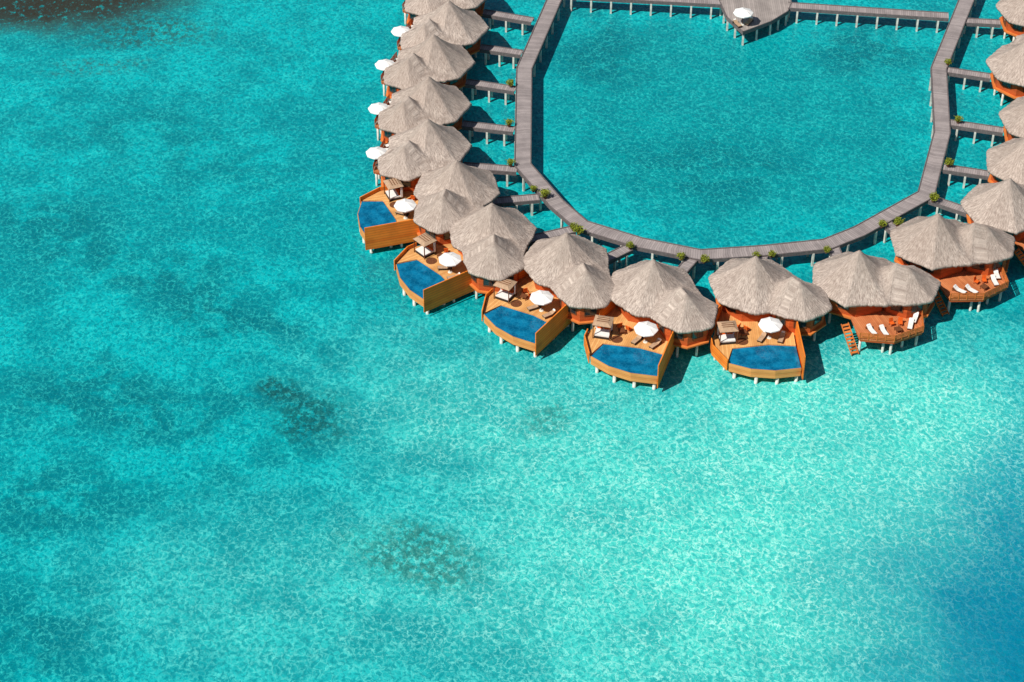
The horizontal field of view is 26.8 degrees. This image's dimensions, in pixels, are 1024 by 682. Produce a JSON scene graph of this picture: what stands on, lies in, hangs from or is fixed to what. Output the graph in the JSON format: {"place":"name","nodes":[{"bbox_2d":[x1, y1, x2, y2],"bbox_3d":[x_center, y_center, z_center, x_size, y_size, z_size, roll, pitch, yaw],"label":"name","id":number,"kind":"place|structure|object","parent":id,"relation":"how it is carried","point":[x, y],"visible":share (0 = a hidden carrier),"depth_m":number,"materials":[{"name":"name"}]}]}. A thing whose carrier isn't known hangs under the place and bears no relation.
{"place":"outdoors","nodes":[
{"label":"outdoors","id":0,"kind":"place"},
{"bbox_2d":[0,0,1023,681],"bbox_3d":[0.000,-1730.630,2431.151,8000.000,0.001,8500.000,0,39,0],"label":"water","id":1,"kind":"structure","parent":0,"point":[262,418],"depth_m":284.92,"materials":[{"name":"teal liquid"}]},
{"bbox_2d":[373,119,471,191],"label":"overwater villa","id":2,"kind":"object","parent":1,"relation":"in","point":[409,157],"visible":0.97,"depth_m":317.53,"materials":[{"name":"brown wood"}]},
{"bbox_2d":[366,146,385,166],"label":"parasol","id":3,"kind":"object","parent":2,"relation":"on","point":[374,153],"visible":0.91,"depth_m":320.29,"materials":[{"name":"fabric"}]},
{"bbox_2d":[401,181,410,187],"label":"window","id":4,"kind":"structure","parent":2,"relation":"in","point":[405,184],"depth_m":316.02,"materials":[{"name":"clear glass"}]},
{"bbox_2d":[374,76,471,143],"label":"overwater villa","id":5,"kind":"object","parent":1,"relation":"in","point":[431,99],"visible":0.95,"depth_m":326.78,"materials":[{"name":"beige plant"}]},
{"bbox_2d":[368,102,387,121],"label":"parasol","id":6,"kind":"object","parent":5,"relation":"on","point":[376,108],"visible":0.77,"depth_m":329.73,"materials":[{"name":"fabric"}]},
{"bbox_2d":[384,131,391,138],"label":"window","id":7,"kind":"structure","parent":5,"relation":"in","point":[387,134],"depth_m":326.14,"materials":[{"name":"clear glass"}]},
{"bbox_2d":[381,34,475,98],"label":"overwater villa","id":8,"kind":"object","parent":1,"relation":"in","point":[436,58],"visible":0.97,"depth_m":336.38,"materials":[{"name":"beige plant"}]},
{"bbox_2d":[375,59,393,70],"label":"parasol","id":9,"kind":"object","parent":8,"relation":"on","point":[383,64],"visible":0.74,"depth_m":339.56,"materials":[{"name":"fabric"}]},
{"bbox_2d":[389,86,396,92],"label":"window","id":10,"kind":"structure","parent":8,"relation":"in","point":[392,89],"depth_m":335.83,"materials":[{"name":"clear glass"}]},
{"bbox_2d":[357,160,500,252],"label":"overwater villa","id":11,"kind":"object","parent":1,"relation":"in","point":[449,196],"visible":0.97,"depth_m":309.36,"materials":[{"name":"beige plant"}]},
{"bbox_2d":[383,178,403,202],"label":"daybed cabana","id":12,"kind":"object","parent":11,"relation":"on","point":[393,192],"visible":0.97,"depth_m":314.73,"materials":[{"name":"brown wood"}]},
{"bbox_2d":[394,198,416,218],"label":"parasol","id":13,"kind":"object","parent":11,"relation":"on","point":[405,205],"visible":1,"depth_m":309.80,"materials":[{"name":"fabric"}]},
{"bbox_2d":[425,230,435,238],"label":"window","id":14,"kind":"structure","parent":11,"relation":"in","point":[433,235],"depth_m":306.11,"materials":[{"name":"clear glass"}]},
{"bbox_2d":[443,232,449,239],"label":"window","id":15,"kind":"structure","parent":11,"relation":"in","point":[446,236],"depth_m":305.85,"materials":[{"name":"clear glass"}]},
{"bbox_2d":[397,0,489,57],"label":"overwater villa","id":16,"kind":"object","parent":1,"relation":"in","point":[451,22],"visible":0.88,"depth_m":344.70,"materials":[{"name":"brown wood"}]},
{"bbox_2d":[391,26,408,36],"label":"parasol","id":17,"kind":"object","parent":16,"relation":"on","point":[398,31],"visible":0.77,"depth_m":347.50,"materials":[{"name":"fabric"}]},
{"bbox_2d":[402,0,485,25],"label":"overwater villa","id":18,"kind":"object","parent":1,"relation":"in","point":[412,9],"visible":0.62,"depth_m":352.47,"materials":[{"name":"beige wood"}]},
{"bbox_2d":[394,203,536,314],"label":"overwater villa","id":19,"kind":"object","parent":1,"relation":"in","point":[490,243],"visible":0.99,"depth_m":300.62,"materials":[{"name":"grey plant"}]},
{"bbox_2d":[413,232,436,259],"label":"daybed cabana","id":20,"kind":"object","parent":19,"relation":"on","point":[425,240],"visible":1,"depth_m":304.03,"materials":[{"name":"wicker"}]},
{"bbox_2d":[438,265,451,270],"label":"sun lounger","id":21,"kind":"object","parent":19,"relation":"on","point":[442,267],"visible":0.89,"depth_m":301.75,"materials":[{"name":"beige fabric"}]},
{"bbox_2d":[439,252,460,272],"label":"parasol","id":22,"kind":"object","parent":19,"relation":"on","point":[450,259],"visible":1,"depth_m":299.70,"materials":[{"name":"fabric"}]},
{"bbox_2d":[483,279,495,286],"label":"window","id":23,"kind":"structure","parent":19,"relation":"in","point":[489,283],"depth_m":297.39,"materials":[{"name":"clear glass"}]},
{"bbox_2d":[461,120,514,145],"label":"entrance footbridge","id":24,"kind":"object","parent":1,"relation":"in","point":[505,131],"visible":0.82,"depth_m":330.46,"materials":[{"name":"grey wood"}]},
{"bbox_2d":[504,118,513,126],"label":"potted plant","id":25,"kind":"object","parent":24,"relation":"on","point":[509,122],"visible":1,"depth_m":329.89,"materials":[{"name":"green plant"}]},
{"bbox_2d":[464,78,515,104],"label":"entrance footbridge","id":26,"kind":"object","parent":1,"relation":"in","point":[492,87],"visible":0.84,"depth_m":339.75,"materials":[{"name":"grey wood"}]},
{"bbox_2d":[506,78,513,86],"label":"potted plant","id":27,"kind":"object","parent":26,"relation":"on","point":[510,82],"visible":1,"depth_m":338.68,"materials":[{"name":"green plant"}]},
{"bbox_2d":[463,162,516,186],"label":"entrance footbridge","id":28,"kind":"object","parent":1,"relation":"in","point":[507,170],"visible":0.49,"depth_m":321.99,"materials":[{"name":"grey wood"}]},
{"bbox_2d":[505,158,515,166],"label":"potted plant","id":29,"kind":"object","parent":28,"relation":"on","point":[510,162],"visible":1,"depth_m":321.51,"materials":[{"name":"green plant"}]},
{"bbox_2d":[478,44,522,68],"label":"entrance footbridge","id":30,"kind":"object","parent":1,"relation":"in","point":[500,52],"visible":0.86,"depth_m":347.99,"materials":[{"name":"grey wood"}]},
{"bbox_2d":[481,9,533,34],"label":"entrance footbridge","id":31,"kind":"object","parent":1,"relation":"in","point":[524,21],"visible":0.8,"depth_m":356.29,"materials":[{"name":"grey wood"}]},
{"bbox_2d":[492,193,539,215],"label":"entrance footbridge","id":32,"kind":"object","parent":1,"relation":"in","point":[530,200],"visible":0.62,"depth_m":315.48,"materials":[{"name":"grey wood"}]},
{"bbox_2d":[482,232,614,357],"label":"overwater villa","id":33,"kind":"object","parent":1,"relation":"in","point":[570,273],"visible":0.99,"depth_m":294.20,"materials":[{"name":"beige plant"}]},
{"bbox_2d":[493,278,516,303],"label":"daybed cabana","id":34,"kind":"object","parent":33,"relation":"on","point":[505,293],"visible":1,"depth_m":296.13,"materials":[{"name":"fabric"}]},
{"bbox_2d":[527,304,540,311],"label":"sun lounger","id":35,"kind":"object","parent":33,"relation":"on","point":[532,307],"visible":0.94,"depth_m":294.76,"materials":[{"name":"beige fabric"}]},
{"bbox_2d":[530,290,553,311],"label":"parasol","id":36,"kind":"object","parent":33,"relation":"on","point":[540,297],"visible":1,"depth_m":292.96,"materials":[{"name":"fabric"}]},
{"bbox_2d":[542,308,555,319],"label":"sun lounger","id":37,"kind":"object","parent":33,"relation":"on","point":[550,313],"visible":0.89,"depth_m":293.58,"materials":[{"name":"beige fabric"}]},
{"bbox_2d":[568,307,576,314],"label":"window","id":38,"kind":"structure","parent":33,"relation":"in","point":[572,310],"depth_m":292.70,"materials":[{"name":"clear glass"}]},
{"bbox_2d":[584,309,596,316],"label":"window","id":39,"kind":"structure","parent":33,"relation":"in","point":[587,312],"depth_m":292.27,"materials":[{"name":"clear glass"}]},
{"bbox_2d":[529,226,575,246],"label":"entrance footbridge","id":40,"kind":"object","parent":1,"relation":"in","point":[552,233],"visible":0.3,"depth_m":308.99,"materials":[{"name":"grey wood"}]},
{"bbox_2d":[607,244,632,271],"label":"entrance footbridge","id":41,"kind":"object","parent":1,"relation":"in","point":[618,254],"visible":0.45,"depth_m":305.43,"materials":[{"name":"grey wood"}]},
{"bbox_2d":[626,241,633,248],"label":"potted plant","id":42,"kind":"object","parent":41,"relation":"on","point":[629,245],"visible":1,"depth_m":305.42,"materials":[{"name":"green plant"}]},
{"bbox_2d":[570,0,721,18],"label":"cross boardwalk","id":43,"kind":"structure","parent":1,"relation":"in","point":[706,3],"depth_m":359.99,"materials":[{"name":"grey wood"}]},
{"bbox_2d":[584,259,717,389],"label":"overwater villa","id":44,"kind":"object","parent":1,"relation":"in","point":[676,306],"visible":1,"depth_m":289.26,"materials":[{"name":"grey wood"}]},
{"bbox_2d":[592,315,613,340],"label":"daybed cabana","id":45,"kind":"object","parent":44,"relation":"on","point":[603,325],"visible":1,"depth_m":289.65,"materials":[{"name":"wood"}]},
{"bbox_2d":[631,335,643,343],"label":"sun lounger","id":46,"kind":"object","parent":44,"relation":"on","point":[638,338],"visible":0.99,"depth_m":289.27,"materials":[{"name":"beige fabric"}]},
{"bbox_2d":[634,321,657,342],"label":"parasol","id":47,"kind":"object","parent":44,"relation":"on","point":[645,329],"visible":1,"depth_m":287.63,"materials":[{"name":"fabric"}]},
{"bbox_2d":[648,338,661,349],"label":"sun lounger","id":48,"kind":"object","parent":44,"relation":"on","point":[658,341],"visible":1,"depth_m":288.60,"materials":[{"name":"beige fabric"}]},
{"bbox_2d":[671,331,683,339],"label":"window","id":49,"kind":"structure","parent":44,"relation":"in","point":[676,336],"depth_m":288.38,"materials":[{"name":"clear glass"}]},
{"bbox_2d":[691,331,703,339],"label":"window","id":50,"kind":"structure","parent":44,"relation":"in","point":[695,335],"depth_m":288.52,"materials":[{"name":"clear glass"}]},
{"bbox_2d":[678,258,697,278],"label":"entrance footbridge","id":51,"kind":"object","parent":1,"relation":"in","point":[688,265],"visible":0.26,"depth_m":303.42,"materials":[{"name":"grey wood"}]},
{"bbox_2d":[677,252,685,260],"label":"potted plant","id":52,"kind":"object","parent":51,"relation":"on","point":[680,256],"visible":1,"depth_m":303.24,"materials":[{"name":"green plant"}]},
{"bbox_2d":[514,0,976,270],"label":"boardwalk","id":53,"kind":"structure","parent":1,"relation":"in","point":[554,202],"depth_m":320.33,"materials":[{"name":"grey wood"}]},
{"bbox_2d":[529,185,537,191],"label":"potted plant","id":54,"kind":"object","parent":53,"relation":"on","point":[533,187],"visible":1,"depth_m":316.39,"materials":[{"name":"green plant"}]},
{"bbox_2d":[538,188,550,198],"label":"potted plant","id":55,"kind":"object","parent":53,"relation":"on","point":[544,193],"visible":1,"depth_m":314.92,"materials":[{"name":"green plant"}]},
{"bbox_2d":[573,225,585,234],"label":"potted plant","id":56,"kind":"object","parent":53,"relation":"on","point":[579,229],"visible":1,"depth_m":307.85,"materials":[{"name":"green plant"}]},
{"bbox_2d":[700,253,709,263],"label":"potted plant","id":57,"kind":"object","parent":53,"relation":"on","point":[703,258],"visible":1,"depth_m":302.70,"materials":[{"name":"green plant"}]},
{"bbox_2d":[768,250,776,257],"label":"potted plant","id":58,"kind":"object","parent":53,"relation":"on","point":[772,253],"visible":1,"depth_m":303.84,"materials":[{"name":"green plant"}]},
{"bbox_2d":[823,246,830,253],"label":"potted plant","id":59,"kind":"object","parent":53,"relation":"on","point":[827,249],"visible":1,"depth_m":304.63,"materials":[{"name":"green plant"}]},
{"bbox_2d":[877,219,886,227],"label":"potted plant","id":60,"kind":"object","parent":53,"relation":"on","point":[882,223],"visible":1,"depth_m":309.46,"materials":[{"name":"green plant"}]},
{"bbox_2d":[719,0,791,44],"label":"viewing platform","id":61,"kind":"structure","parent":1,"relation":"in","point":[769,13],"depth_m":357.27,"materials":[{"name":"grey wood"}]},
{"bbox_2d":[732,18,741,27],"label":"sun lounger","id":62,"kind":"object","parent":61,"relation":"on","point":[736,22],"visible":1,"depth_m":353.62,"materials":[{"name":"beige fabric"}]},
{"bbox_2d":[733,7,752,25],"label":"parasol","id":63,"kind":"object","parent":61,"relation":"on","point":[742,12],"visible":1,"depth_m":352.03,"materials":[{"name":"fabric"}]},
{"bbox_2d":[708,256,831,384],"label":"overwater villa","id":64,"kind":"object","parent":1,"relation":"in","point":[751,293],"visible":0.99,"depth_m":290.35,"materials":[{"name":"grey plant"}]},
{"bbox_2d":[716,320,738,345],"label":"daybed cabana","id":65,"kind":"object","parent":64,"relation":"on","point":[727,330],"visible":1,"depth_m":288.81,"materials":[{"name":"wicker"}]},
{"bbox_2d":[757,331,767,342],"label":"sun lounger","id":66,"kind":"object","parent":64,"relation":"on","point":[763,335],"visible":1,"depth_m":289.77,"materials":[{"name":"beige fabric"}]},
{"bbox_2d":[758,317,782,338],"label":"parasol","id":67,"kind":"object","parent":64,"relation":"on","point":[770,324],"visible":1,"depth_m":288.35,"materials":[{"name":"fabric"}]},
{"bbox_2d":[775,316,785,325],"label":"window","id":68,"kind":"structure","parent":64,"relation":"in","point":[782,320],"depth_m":290.85,"materials":[{"name":"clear glass"}]},
{"bbox_2d":[777,331,785,343],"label":"sun lounger","id":69,"kind":"object","parent":64,"relation":"on","point":[781,337],"visible":1,"depth_m":289.76,"materials":[{"name":"beige fabric"}]},
{"bbox_2d":[793,321,806,327],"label":"window","id":70,"kind":"structure","parent":64,"relation":"in","point":[801,325],"depth_m":290.21,"materials":[{"name":"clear glass"}]},
{"bbox_2d":[813,317,821,325],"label":"window","id":71,"kind":"structure","parent":64,"relation":"in","point":[817,320],"depth_m":290.99,"materials":[{"name":"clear glass"}]},
{"bbox_2d":[828,246,841,256],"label":"entrance footbridge","id":72,"kind":"object","parent":1,"relation":"in","point":[835,251],"visible":0.17,"depth_m":305.49,"materials":[{"name":"grey wood"}]},
{"bbox_2d":[788,2,948,32],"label":"cross boardwalk","id":73,"kind":"structure","parent":1,"relation":"in","point":[877,13],"depth_m":357.35,"materials":[{"name":"grey wood"}]},
{"bbox_2d":[812,250,940,354],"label":"overwater villa","id":74,"kind":"object","parent":1,"relation":"in","point":[861,289],"visible":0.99,"depth_m":292.57,"materials":[{"name":"beige plant"}]},
{"bbox_2d":[865,323,876,334],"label":"sun lounger","id":75,"kind":"object","parent":74,"relation":"on","point":[869,328],"visible":1,"depth_m":290.99,"materials":[{"name":"white fabric"}]},
{"bbox_2d":[878,324,888,335],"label":"sun lounger","id":76,"kind":"object","parent":74,"relation":"on","point":[881,327],"visible":1,"depth_m":290.93,"materials":[{"name":"white fabric"}]},
{"bbox_2d":[890,306,902,312],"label":"window","id":77,"kind":"structure","parent":74,"relation":"in","point":[898,308],"depth_m":293.13,"materials":[{"name":"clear glass"}]},
{"bbox_2d":[907,318,913,329],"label":"sun lounger","id":78,"kind":"object","parent":74,"relation":"on","point":[910,323],"visible":1,"depth_m":291.95,"materials":[{"name":"white fabric"}]},
{"bbox_2d":[912,312,918,323],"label":"sun lounger","id":79,"kind":"object","parent":74,"relation":"on","point":[915,315],"visible":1,"depth_m":293.13,"materials":[{"name":"white fabric"}]},
{"bbox_2d":[911,305,922,312],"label":"window","id":80,"kind":"structure","parent":74,"relation":"in","point":[914,309],"depth_m":292.92,"materials":[{"name":"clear glass"}]},
{"bbox_2d":[883,221,895,242],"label":"entrance footbridge","id":81,"kind":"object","parent":1,"relation":"in","point":[889,227],"visible":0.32,"depth_m":310.38,"materials":[{"name":"grey wood"}]},
{"bbox_2d":[893,216,904,226],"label":"potted plant","id":82,"kind":"object","parent":81,"relation":"on","point":[897,221],"visible":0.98,"depth_m":309.51,"materials":[{"name":"green plant"}]},
{"bbox_2d":[928,197,966,220],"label":"entrance footbridge","id":83,"kind":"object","parent":1,"relation":"in","point":[957,209],"visible":0.68,"depth_m":314.42,"materials":[{"name":"grey wood"}]},
{"bbox_2d":[929,192,939,202],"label":"potted plant","id":84,"kind":"object","parent":83,"relation":"on","point":[933,196],"visible":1,"depth_m":314.28,"materials":[{"name":"green plant"}]},
{"bbox_2d":[890,213,1015,316],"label":"overwater villa","id":85,"kind":"object","parent":1,"relation":"in","point":[948,254],"visible":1,"depth_m":299.61,"materials":[{"name":"grey plant"}]},
{"bbox_2d":[952,284,966,295],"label":"sun lounger","id":86,"kind":"object","parent":85,"relation":"on","point":[956,288],"visible":1,"depth_m":297.79,"materials":[{"name":"white fabric"}]},
{"bbox_2d":[964,284,977,295],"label":"sun lounger","id":87,"kind":"object","parent":85,"relation":"on","point":[968,288],"visible":1,"depth_m":297.84,"materials":[{"name":"white fabric"}]},
{"bbox_2d":[972,264,984,270],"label":"window","id":88,"kind":"structure","parent":85,"relation":"in","point":[979,267],"depth_m":300.52,"materials":[{"name":"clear glass"}]},
{"bbox_2d":[989,274,998,286],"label":"sun lounger","id":89,"kind":"object","parent":85,"relation":"on","point":[994,280],"visible":1,"depth_m":299.42,"materials":[{"name":"white fabric"}]},
{"bbox_2d":[993,269,1000,278],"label":"sun lounger","id":90,"kind":"object","parent":85,"relation":"on","point":[996,274],"visible":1,"depth_m":300.52,"materials":[{"name":"white fabric"}]},
{"bbox_2d":[992,261,1003,269],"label":"window","id":91,"kind":"structure","parent":85,"relation":"in","point":[997,265],"depth_m":300.60,"materials":[{"name":"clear glass"}]},
{"bbox_2d":[943,164,988,187],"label":"entrance footbridge","id":92,"kind":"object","parent":1,"relation":"in","point":[976,173],"visible":0.74,"depth_m":321.17,"materials":[{"name":"grey wood"}]},
{"bbox_2d":[944,157,954,166],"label":"potted plant","id":93,"kind":"object","parent":92,"relation":"on","point":[949,160],"visible":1,"depth_m":321.32,"materials":[{"name":"green plant"}]},
{"bbox_2d":[947,67,990,91],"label":"entrance footbridge","id":94,"kind":"object","parent":1,"relation":"in","point":[965,74],"visible":0.76,"depth_m":342.51,"materials":[{"name":"grey wood"}]},
{"bbox_2d":[950,119,1003,146],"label":"entrance footbridge","id":95,"kind":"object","parent":1,"relation":"in","point":[992,130],"visible":0.82,"depth_m":330.45,"materials":[{"name":"grey wood"}]},
{"bbox_2d":[953,115,963,122],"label":"potted plant","id":96,"kind":"object","parent":95,"relation":"on","point":[958,118],"visible":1,"depth_m":330.69,"materials":[{"name":"green plant"}]},
{"bbox_2d":[961,18,1000,38],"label":"entrance footbridge","id":97,"kind":"object","parent":1,"relation":"in","point":[977,23],"visible":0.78,"depth_m":354.79,"materials":[{"name":"grey wood"}]},
{"bbox_2d":[960,178,1023,265],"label":"overwater villa","id":98,"kind":"object","parent":1,"relation":"in","point":[999,205],"visible":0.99,"depth_m":306.05,"materials":[{"name":"beige plant"}]},
{"bbox_2d":[986,34,1023,105],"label":"overwater villa","id":99,"kind":"object","parent":1,"relation":"in","point":[1005,64],"visible":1,"depth_m":336.98,"materials":[{"name":"beige plant"}]},
{"bbox_2d":[1002,82,1011,88],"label":"window","id":100,"kind":"structure","parent":99,"relation":"in","point":[1006,85],"depth_m":337.35,"materials":[{"name":"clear glass"}]},
{"bbox_2d":[986,137,1023,183],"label":"overwater villa","id":101,"kind":"object","parent":1,"relation":"in","point":[1004,160],"visible":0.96,"depth_m":315.55,"materials":[{"name":"beige plant"}]},
{"bbox_2d":[996,0,1023,41],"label":"overwater villa","id":102,"kind":"object","parent":1,"relation":"in","point":[1011,18],"visible":0.97,"depth_m":350.95,"materials":[{"name":"beige plant"}]},
{"bbox_2d":[1013,25,1022,31],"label":"window","id":103,"kind":"structure","parent":102,"relation":"in","point":[1019,28],"depth_m":350.83,"materials":[{"name":"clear glass"}]},
{"bbox_2d":[999,96,1023,141],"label":"overwater villa","id":104,"kind":"object","parent":1,"relation":"in","point":[1011,115],"visible":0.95,"depth_m":325.83,"materials":[{"name":"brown wood"}]},
{"bbox_2d":[744,17,753,24],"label":"sun lounger","id":105,"kind":"object","parent":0,"point":[749,21],"visible":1,"depth_m":353.98,"materials":[{"name":"beige fabric"}]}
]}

